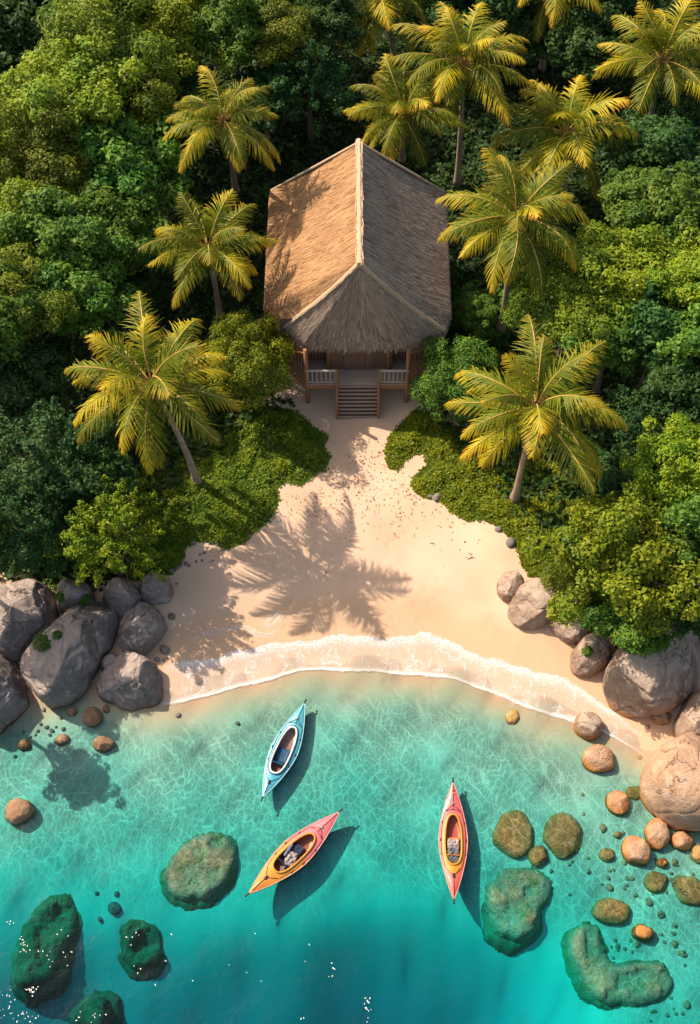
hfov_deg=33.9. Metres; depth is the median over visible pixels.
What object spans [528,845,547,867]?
stone
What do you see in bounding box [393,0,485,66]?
broadleaf tree
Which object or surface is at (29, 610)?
boulder
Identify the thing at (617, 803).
stone
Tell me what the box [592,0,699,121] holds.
palm tree
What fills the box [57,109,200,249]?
broadleaf tree
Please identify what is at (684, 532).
broadleaf tree
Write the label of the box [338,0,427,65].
palm tree
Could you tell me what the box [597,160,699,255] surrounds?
broadleaf tree
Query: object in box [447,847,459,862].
dry bag
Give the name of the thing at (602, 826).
pebble
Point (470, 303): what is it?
broadleaf tree
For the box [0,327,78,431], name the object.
broadleaf tree
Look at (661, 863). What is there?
stone
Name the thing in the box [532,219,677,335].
broadleaf tree
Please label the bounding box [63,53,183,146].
broadleaf tree
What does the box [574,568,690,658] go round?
bush
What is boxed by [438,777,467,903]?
kayak
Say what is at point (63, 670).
boulder
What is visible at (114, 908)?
pebble
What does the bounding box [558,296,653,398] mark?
broadleaf tree
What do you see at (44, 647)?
plant tuft
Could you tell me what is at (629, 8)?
broadleaf tree
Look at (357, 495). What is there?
dry leaves
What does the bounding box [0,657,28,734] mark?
boulder
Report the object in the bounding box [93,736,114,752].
stone
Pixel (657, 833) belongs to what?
stone
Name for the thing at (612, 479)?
broadleaf tree
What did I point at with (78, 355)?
broadleaf tree
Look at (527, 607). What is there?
boulder
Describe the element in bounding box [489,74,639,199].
palm tree
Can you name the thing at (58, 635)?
plant tuft
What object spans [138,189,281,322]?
palm tree
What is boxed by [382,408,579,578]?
ground cover
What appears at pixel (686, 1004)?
pebble
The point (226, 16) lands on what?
broadleaf tree
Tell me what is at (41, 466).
broadleaf tree
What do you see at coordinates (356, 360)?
door
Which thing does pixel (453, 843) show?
clothes bundle
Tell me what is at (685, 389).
broadleaf tree
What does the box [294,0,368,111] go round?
broadleaf tree
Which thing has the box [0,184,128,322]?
broadleaf tree
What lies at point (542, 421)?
palm tree
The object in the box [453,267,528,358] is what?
undergrowth
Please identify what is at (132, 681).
boulder
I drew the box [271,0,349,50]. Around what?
broadleaf tree
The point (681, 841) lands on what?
stone
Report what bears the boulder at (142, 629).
on the beach
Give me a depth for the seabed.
37.60 m
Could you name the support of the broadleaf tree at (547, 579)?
on the beach
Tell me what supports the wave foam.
on the water
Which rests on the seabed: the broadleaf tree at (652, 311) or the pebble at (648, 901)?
the pebble at (648, 901)
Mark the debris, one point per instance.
(236, 627)
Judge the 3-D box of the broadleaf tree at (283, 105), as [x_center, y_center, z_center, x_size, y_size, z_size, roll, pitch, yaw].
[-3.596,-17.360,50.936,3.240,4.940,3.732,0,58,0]
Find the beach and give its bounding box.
[0,371,699,752]
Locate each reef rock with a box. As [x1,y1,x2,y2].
[10,893,82,1007]
[69,990,122,1023]
[117,918,166,980]
[159,831,238,910]
[481,866,553,956]
[560,921,672,1010]
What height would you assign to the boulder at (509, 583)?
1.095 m
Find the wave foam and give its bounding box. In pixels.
[172,632,626,744]
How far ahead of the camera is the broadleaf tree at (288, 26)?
48.75 m
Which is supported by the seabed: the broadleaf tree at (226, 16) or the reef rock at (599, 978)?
the reef rock at (599, 978)
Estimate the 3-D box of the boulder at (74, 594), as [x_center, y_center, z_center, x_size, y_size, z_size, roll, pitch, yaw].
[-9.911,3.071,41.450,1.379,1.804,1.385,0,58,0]
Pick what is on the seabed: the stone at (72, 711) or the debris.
the stone at (72, 711)
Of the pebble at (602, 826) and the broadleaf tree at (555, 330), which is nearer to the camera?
the pebble at (602, 826)
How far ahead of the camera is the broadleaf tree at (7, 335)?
40.51 m
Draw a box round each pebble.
[108,902,120,914]
[159,645,169,653]
[168,613,174,619]
[432,493,440,500]
[494,526,501,532]
[505,537,514,547]
[599,823,605,830]
[606,883,612,890]
[645,897,652,905]
[657,910,664,917]
[671,940,677,947]
[672,858,678,865]
[680,950,686,956]
[683,1000,689,1008]
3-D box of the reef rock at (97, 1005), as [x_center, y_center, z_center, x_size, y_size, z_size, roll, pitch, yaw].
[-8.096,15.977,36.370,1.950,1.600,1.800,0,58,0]
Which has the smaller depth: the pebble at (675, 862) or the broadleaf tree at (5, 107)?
the pebble at (675, 862)
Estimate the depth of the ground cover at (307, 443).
43.95 m
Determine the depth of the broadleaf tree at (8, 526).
38.08 m
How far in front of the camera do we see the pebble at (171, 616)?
41.27 m
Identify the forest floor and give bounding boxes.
[0,0,699,640]
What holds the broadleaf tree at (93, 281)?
on the forest floor
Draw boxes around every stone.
[5,798,34,826]
[18,739,30,751]
[54,734,69,745]
[67,707,77,716]
[82,707,102,727]
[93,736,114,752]
[103,704,109,712]
[492,810,533,858]
[505,709,518,724]
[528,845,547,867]
[542,812,582,859]
[574,712,602,740]
[582,744,613,772]
[591,897,630,924]
[598,848,613,862]
[605,790,629,815]
[613,831,621,838]
[621,835,650,866]
[625,786,639,800]
[631,923,653,942]
[643,871,667,892]
[644,817,669,850]
[650,712,671,724]
[656,858,667,868]
[669,831,692,851]
[672,875,699,905]
[690,844,699,863]
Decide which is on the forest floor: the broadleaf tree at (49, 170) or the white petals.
the broadleaf tree at (49, 170)
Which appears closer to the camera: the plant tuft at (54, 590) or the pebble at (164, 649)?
the pebble at (164, 649)
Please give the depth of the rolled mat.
36.97 m
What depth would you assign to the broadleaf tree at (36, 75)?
44.73 m
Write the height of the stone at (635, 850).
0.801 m
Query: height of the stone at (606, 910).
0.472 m
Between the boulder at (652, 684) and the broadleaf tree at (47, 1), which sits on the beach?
the boulder at (652, 684)
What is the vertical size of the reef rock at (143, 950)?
1.272 m
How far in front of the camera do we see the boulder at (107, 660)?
40.28 m
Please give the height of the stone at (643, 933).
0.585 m
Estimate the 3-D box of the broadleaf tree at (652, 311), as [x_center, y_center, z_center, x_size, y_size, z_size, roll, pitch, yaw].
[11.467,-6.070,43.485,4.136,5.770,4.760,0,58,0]
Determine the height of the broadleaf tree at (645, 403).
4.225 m
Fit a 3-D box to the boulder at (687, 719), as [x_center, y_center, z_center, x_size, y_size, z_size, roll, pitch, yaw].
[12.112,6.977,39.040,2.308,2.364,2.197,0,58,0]
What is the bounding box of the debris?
[204,625,273,637]
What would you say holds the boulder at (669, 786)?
on the seabed
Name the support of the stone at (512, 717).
on the seabed
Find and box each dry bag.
[290,842,304,859]
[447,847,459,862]
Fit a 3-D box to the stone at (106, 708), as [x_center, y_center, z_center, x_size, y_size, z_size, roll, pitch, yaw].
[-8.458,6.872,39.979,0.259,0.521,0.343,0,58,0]
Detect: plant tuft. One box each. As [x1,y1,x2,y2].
[31,632,50,651]
[44,577,61,597]
[52,630,62,639]
[55,592,65,603]
[78,593,92,605]
[581,646,593,656]
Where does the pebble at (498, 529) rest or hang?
on the beach
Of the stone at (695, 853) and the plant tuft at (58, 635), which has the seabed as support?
the stone at (695, 853)
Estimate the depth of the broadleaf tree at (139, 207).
44.05 m
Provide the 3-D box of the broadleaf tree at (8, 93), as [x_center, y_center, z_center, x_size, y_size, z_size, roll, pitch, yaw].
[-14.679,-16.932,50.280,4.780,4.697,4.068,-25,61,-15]
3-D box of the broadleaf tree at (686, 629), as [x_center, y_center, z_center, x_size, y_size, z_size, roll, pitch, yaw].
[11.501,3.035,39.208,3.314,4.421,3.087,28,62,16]
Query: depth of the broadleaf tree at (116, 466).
40.31 m
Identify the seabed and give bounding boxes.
[0,657,699,1023]
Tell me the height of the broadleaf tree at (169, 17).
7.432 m
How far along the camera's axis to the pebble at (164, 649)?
40.73 m
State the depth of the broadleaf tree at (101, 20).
46.09 m
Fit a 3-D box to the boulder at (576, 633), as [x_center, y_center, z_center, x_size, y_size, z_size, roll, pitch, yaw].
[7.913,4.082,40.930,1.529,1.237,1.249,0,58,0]
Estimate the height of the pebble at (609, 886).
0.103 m
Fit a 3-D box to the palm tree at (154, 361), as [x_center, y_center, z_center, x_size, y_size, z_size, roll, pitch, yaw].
[-6.688,-3.303,40.867,6.131,8.386,5.878,0,58,0]
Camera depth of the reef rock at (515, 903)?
36.55 m
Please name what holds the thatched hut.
on the forest floor
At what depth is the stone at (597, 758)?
38.63 m
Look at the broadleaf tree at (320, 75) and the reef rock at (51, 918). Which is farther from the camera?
the broadleaf tree at (320, 75)
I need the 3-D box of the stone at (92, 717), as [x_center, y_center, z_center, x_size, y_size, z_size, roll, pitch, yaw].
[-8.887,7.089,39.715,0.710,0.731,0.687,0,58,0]
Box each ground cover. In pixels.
[112,400,331,581]
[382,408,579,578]
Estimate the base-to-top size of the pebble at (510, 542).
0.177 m
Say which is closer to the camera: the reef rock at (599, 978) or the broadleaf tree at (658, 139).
the reef rock at (599, 978)
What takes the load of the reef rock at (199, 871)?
on the seabed
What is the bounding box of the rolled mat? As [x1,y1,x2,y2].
[284,844,292,855]
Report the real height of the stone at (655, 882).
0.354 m
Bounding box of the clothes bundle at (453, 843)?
[446,838,459,849]
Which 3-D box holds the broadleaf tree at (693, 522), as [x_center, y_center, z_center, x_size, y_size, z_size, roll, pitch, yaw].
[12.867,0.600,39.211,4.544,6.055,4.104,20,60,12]
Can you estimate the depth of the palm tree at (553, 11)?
51.73 m
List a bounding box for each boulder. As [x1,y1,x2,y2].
[0,578,59,660]
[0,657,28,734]
[20,602,118,708]
[57,579,94,613]
[96,651,163,711]
[100,653,117,670]
[102,577,142,618]
[117,601,167,656]
[139,571,173,605]
[496,570,523,601]
[507,577,557,629]
[550,615,593,644]
[570,632,609,677]
[602,622,699,717]
[639,732,699,832]
[672,689,699,737]
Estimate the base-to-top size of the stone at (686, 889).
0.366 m
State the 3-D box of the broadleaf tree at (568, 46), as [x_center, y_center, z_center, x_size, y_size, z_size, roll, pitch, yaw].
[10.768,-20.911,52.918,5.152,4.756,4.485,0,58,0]
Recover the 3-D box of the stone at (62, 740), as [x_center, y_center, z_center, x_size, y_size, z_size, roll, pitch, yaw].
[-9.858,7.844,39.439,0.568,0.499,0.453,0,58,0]
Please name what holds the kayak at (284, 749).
on the water
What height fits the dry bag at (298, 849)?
0.068 m
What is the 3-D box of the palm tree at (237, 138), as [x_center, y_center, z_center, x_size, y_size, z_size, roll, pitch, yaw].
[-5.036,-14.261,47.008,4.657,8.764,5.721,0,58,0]
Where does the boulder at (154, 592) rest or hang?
on the beach
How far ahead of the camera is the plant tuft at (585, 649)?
39.72 m
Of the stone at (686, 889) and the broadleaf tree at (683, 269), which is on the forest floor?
the broadleaf tree at (683, 269)
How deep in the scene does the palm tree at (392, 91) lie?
46.38 m
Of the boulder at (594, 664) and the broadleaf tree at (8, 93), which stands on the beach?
the boulder at (594, 664)
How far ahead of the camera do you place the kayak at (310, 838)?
37.00 m
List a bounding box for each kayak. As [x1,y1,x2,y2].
[245,809,342,896]
[260,699,306,800]
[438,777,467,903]
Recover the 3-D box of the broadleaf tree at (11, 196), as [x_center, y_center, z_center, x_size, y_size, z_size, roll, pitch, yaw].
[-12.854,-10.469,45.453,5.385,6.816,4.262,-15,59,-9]
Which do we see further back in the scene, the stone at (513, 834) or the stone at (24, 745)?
the stone at (24, 745)
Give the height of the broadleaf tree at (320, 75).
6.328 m
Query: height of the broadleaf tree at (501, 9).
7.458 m
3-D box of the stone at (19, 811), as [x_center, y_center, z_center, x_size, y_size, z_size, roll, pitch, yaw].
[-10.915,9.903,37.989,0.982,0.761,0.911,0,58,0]
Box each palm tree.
[64,291,241,487]
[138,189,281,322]
[163,65,280,197]
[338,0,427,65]
[343,53,468,165]
[384,1,533,188]
[436,146,590,333]
[445,315,627,502]
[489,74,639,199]
[499,0,602,72]
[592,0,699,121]
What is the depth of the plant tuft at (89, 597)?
40.98 m
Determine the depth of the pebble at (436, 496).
43.71 m
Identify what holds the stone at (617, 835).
on the seabed
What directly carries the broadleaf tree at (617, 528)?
on the beach
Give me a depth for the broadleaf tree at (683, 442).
38.59 m
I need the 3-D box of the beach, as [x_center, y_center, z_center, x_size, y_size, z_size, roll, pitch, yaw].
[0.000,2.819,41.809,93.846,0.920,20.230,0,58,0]
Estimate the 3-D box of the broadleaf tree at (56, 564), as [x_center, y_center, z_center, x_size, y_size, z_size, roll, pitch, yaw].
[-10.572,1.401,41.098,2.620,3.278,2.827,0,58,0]
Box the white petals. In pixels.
[2,921,370,1021]
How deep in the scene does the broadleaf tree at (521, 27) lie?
52.20 m
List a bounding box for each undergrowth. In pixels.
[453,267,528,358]
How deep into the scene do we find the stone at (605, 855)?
37.24 m
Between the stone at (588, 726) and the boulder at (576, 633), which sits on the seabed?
the stone at (588, 726)
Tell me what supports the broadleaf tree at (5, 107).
on the forest floor
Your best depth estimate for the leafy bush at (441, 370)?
42.92 m
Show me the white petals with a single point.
(137, 973)
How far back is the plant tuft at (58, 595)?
40.72 m
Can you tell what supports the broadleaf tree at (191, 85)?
on the forest floor
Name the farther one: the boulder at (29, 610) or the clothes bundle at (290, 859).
the boulder at (29, 610)
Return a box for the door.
[344,349,372,369]
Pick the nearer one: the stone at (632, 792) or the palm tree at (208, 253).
the stone at (632, 792)
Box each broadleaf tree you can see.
[0,0,61,82]
[0,34,150,156]
[0,71,50,105]
[0,89,109,196]
[0,93,27,185]
[0,175,79,256]
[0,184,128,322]
[0,240,80,340]
[0,264,54,403]
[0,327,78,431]
[0,395,123,513]
[0,467,64,571]
[0,509,13,541]
[12,0,85,18]
[12,510,83,577]
[21,233,138,360]
[21,329,105,412]
[33,0,177,88]
[43,474,166,587]
[44,443,141,529]
[52,171,179,276]
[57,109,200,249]
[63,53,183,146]
[103,265,168,331]
[122,0,237,131]
[154,57,222,143]
[176,0,275,123]
[222,0,337,126]
[232,63,303,161]
[256,33,367,143]
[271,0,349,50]
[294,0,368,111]
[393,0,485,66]
[454,291,499,338]
[472,0,561,22]
[483,1,555,86]
[499,235,627,367]
[520,479,699,637]
[531,0,642,94]
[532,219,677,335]
[538,543,614,612]
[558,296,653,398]
[563,0,617,32]
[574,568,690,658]
[576,448,670,512]
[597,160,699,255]
[600,165,667,263]
[602,383,695,467]
[604,0,664,51]
[605,108,699,190]
[613,277,699,390]
[619,412,699,510]
[636,224,699,318]
[639,551,699,636]
[640,347,699,426]
[640,491,699,587]
[650,83,699,126]
[656,280,699,368]
[667,469,699,536]
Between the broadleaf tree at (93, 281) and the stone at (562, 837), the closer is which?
the stone at (562, 837)
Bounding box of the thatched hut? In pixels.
[263,138,451,418]
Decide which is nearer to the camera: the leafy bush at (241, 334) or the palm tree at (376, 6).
the leafy bush at (241, 334)
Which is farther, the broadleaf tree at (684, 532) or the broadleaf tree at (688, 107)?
the broadleaf tree at (688, 107)
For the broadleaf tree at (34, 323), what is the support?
on the forest floor
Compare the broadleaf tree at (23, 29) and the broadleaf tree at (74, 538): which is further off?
the broadleaf tree at (23, 29)
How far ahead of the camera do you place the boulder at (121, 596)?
40.89 m
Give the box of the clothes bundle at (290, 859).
[284,851,297,866]
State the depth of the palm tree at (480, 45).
46.20 m
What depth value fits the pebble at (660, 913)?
36.39 m
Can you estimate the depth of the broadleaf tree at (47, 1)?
50.04 m
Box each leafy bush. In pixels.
[200,309,296,410]
[407,334,506,423]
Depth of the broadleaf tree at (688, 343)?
40.57 m
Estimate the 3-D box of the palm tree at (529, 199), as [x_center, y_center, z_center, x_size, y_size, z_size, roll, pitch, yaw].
[6.054,-9.587,44.042,5.845,9.232,5.691,0,58,0]
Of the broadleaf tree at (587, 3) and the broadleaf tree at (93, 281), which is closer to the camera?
the broadleaf tree at (93, 281)
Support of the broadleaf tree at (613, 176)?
on the forest floor
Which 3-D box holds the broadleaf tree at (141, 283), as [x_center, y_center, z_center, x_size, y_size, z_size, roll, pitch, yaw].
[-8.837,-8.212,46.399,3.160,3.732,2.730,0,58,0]
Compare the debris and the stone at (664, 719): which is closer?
the stone at (664, 719)
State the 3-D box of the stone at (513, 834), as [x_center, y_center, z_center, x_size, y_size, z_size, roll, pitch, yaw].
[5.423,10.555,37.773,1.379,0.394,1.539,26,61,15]
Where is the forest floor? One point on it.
(322, 152)
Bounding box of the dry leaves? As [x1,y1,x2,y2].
[202,436,495,565]
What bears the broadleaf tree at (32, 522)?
on the forest floor
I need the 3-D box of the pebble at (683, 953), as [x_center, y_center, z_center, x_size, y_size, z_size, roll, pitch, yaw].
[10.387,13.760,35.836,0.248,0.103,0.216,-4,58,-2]
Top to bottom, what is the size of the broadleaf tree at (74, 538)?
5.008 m

